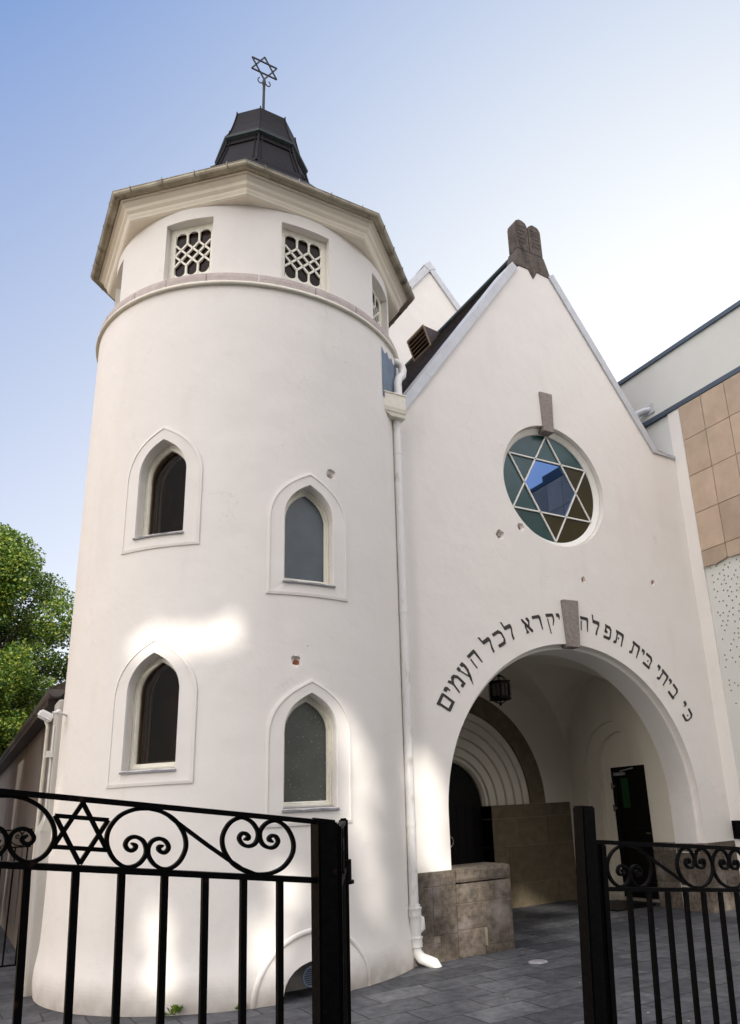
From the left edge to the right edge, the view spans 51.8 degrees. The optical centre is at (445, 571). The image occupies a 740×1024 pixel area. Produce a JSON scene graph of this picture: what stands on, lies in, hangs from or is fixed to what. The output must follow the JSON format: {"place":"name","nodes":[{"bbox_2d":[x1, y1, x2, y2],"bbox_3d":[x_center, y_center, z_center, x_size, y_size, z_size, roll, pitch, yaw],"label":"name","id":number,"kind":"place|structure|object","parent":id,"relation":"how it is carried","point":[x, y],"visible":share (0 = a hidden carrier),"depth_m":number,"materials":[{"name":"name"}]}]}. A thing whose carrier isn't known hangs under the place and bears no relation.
{"place":"outdoors","nodes":[
{"label":"outdoors","id":0,"kind":"place"},
{"bbox_2d":[0,899,739,1023],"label":"ground","id":1,"kind":"structure","parent":0,"point":[513,986],"depth_m":7.05,"materials":[{"name":"stone"}]},
{"bbox_2d":[0,522,74,756],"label":"lime tree","id":2,"kind":"object","parent":1,"relation":"on","point":[24,688],"visible":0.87,"depth_m":24.81,"materials":[{"name":"green plant"}]},
{"bbox_2d":[0,788,339,1023],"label":"iron fence","id":3,"kind":"object","parent":1,"relation":"on","point":[323,879],"visible":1,"depth_m":1.96,"materials":[{"name":"black metal"}]},
{"bbox_2d":[337,818,353,1023],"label":"open gate leaf","id":4,"kind":"object","parent":3,"relation":"attached to","point":[345,880],"visible":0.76,"depth_m":2.72,"materials":[{"name":"black paint"}]},
{"bbox_2d":[165,1004,182,1016],"bbox_3d":[-2.349,3.789,6.545,0.214,0.100,0.177,-1,-17,-6],"label":"weed","id":5,"kind":"object","parent":1,"relation":"on","point":[175,1008],"visible":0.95,"depth_m":6.51,"materials":[{"name":"green plant"}]},
{"bbox_2d":[0,56,739,1016],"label":"synagogue","id":6,"kind":"structure","parent":1,"relation":"on","point":[364,522],"depth_m":9.01,"materials":[{"name":"white paint"}]},
{"bbox_2d":[0,828,32,967],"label":"passage fence","id":7,"kind":"object","parent":6,"relation":"attached to","point":[15,847],"visible":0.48,"depth_m":8.20,"materials":[{"name":"black metal"}]},
{"bbox_2d":[37,709,66,722],"bbox_3d":[-4.172,1.538,8.044,0.332,0.143,0.125,13,-24,-42],"label":"security camera","id":8,"kind":"object","parent":6,"relation":"attached to","point":[45,715],"visible":0.98,"depth_m":7.96,"materials":[{"name":"white paint"}]},
{"bbox_2d":[105,638,196,788],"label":"pointed window","id":9,"kind":"structure","parent":6,"relation":"in","point":[174,698],"depth_m":7.54,"materials":[{"name":"white paint"}]},
{"bbox_2d":[121,426,202,554],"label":"pointed window","id":10,"kind":"structure","parent":6,"relation":"in","point":[182,488],"depth_m":8.28,"materials":[{"name":"white paint"}]},
{"bbox_2d":[168,222,212,278],"bbox_3d":[-3.119,-3.858,9.333,0.481,0.960,0.469,8,-20,-31],"label":"lattice window","id":11,"kind":"structure","parent":6,"relation":"in","point":[190,253],"depth_m":9.37,"materials":[{"name":"beige wood"}]},
{"bbox_2d":[281,228,325,290],"bbox_3d":[-1.813,-3.853,9.571,0.632,0.960,0.050,8,-20,-31],"label":"lattice window","id":12,"kind":"structure","parent":6,"relation":"in","point":[303,258],"depth_m":9.61,"materials":[{"name":"beige wood"}]},
{"bbox_2d":[266,473,347,601],"bbox_3d":[-1.522,-0.400,8.318,0.928,1.440,0.212,8,-20,-31],"label":"pointed window","id":13,"kind":"structure","parent":6,"relation":"in","point":[307,525],"depth_m":8.35,"materials":[{"name":"white paint"}]},
{"bbox_2d":[264,679,352,827],"bbox_3d":[-1.383,1.809,7.640,0.928,1.430,0.211,8,-20,-31],"label":"pointed window","id":14,"kind":"structure","parent":6,"relation":"in","point":[308,740],"depth_m":7.67,"materials":[{"name":"white paint"}]},
{"bbox_2d":[372,286,381,326],"bbox_3d":[-1.017,-3.572,10.605,0.486,0.960,0.464,8,-20,-31],"label":"lattice window","id":15,"kind":"structure","parent":6,"relation":"in","point":[376,301],"depth_m":10.80,"materials":[{"name":"beige wood"}]},
{"bbox_2d":[449,763,483,864],"bbox_3d":[-0.008,4.263,12.245,3.200,2.380,0.211,8,-20,-31],"label":"portal door","id":16,"kind":"structure","parent":6,"relation":"in","point":[465,819],"depth_m":12.54,"materials":[{"name":"black paint"}]},
{"bbox_2d":[488,675,511,705],"bbox_3d":[0.845,1.747,11.894,0.391,0.725,0.340,8,-20,-31],"label":"hanging lantern","id":17,"kind":"object","parent":6,"relation":"hanging from","point":[499,690],"visible":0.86,"depth_m":11.76,"materials":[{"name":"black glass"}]},
{"bbox_2d":[503,428,599,546],"bbox_3d":[1.579,-1.261,11.483,1.952,1.952,0.135,8,-20,-31],"label":"round window","id":18,"kind":"structure","parent":6,"relation":"in","point":[549,484],"depth_m":11.48,"materials":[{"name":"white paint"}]},
{"bbox_2d":[610,765,658,898],"bbox_3d":[3.140,4.264,12.449,0.138,2.060,0.880,8,-20,-31],"label":"side door","id":19,"kind":"structure","parent":6,"relation":"in","point":[631,807],"depth_m":12.53,"materials":[{"name":"black paint"}]},
{"bbox_2d":[528,959,547,963],"bbox_3d":[0.978,4.119,7.984,0.210,0.012,0.210,8,-20,-31],"label":"drain cover","id":20,"kind":"object","parent":1,"relation":"on","point":[538,961],"visible":1,"depth_m":7.95,"materials":[{"name":"metal"}]},
{"bbox_2d":[573,806,607,1023],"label":"gate post","id":21,"kind":"object","parent":1,"relation":"on","point":[592,960],"visible":1,"depth_m":2.91,"materials":[{"name":"black metal"}]},
{"bbox_2d":[596,840,739,1023],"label":"iron gate","id":22,"kind":"structure","parent":21,"relation":"attached to","point":[604,870],"depth_m":3.11,"materials":[{"name":"black metal"}]},
{"bbox_2d":[610,901,655,911],"bbox_3d":[2.681,5.221,11.805,0.820,0.017,0.850,8,-20,-31],"label":"doorstep","id":23,"kind":"object","parent":1,"relation":"on","point":[616,906],"depth_m":11.68,"materials":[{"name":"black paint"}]},
{"bbox_2d":[617,300,739,870],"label":"modern building","id":24,"kind":"structure","parent":1,"relation":"on","point":[682,395],"depth_m":12.39,"materials":[{"name":"white paint"}]},
{"bbox_2d":[0,0,739,684],"label":"sky","id":25,"kind":"structure","parent":0,"point":[610,129],"materials":[{"name":"blue"}]}
]}

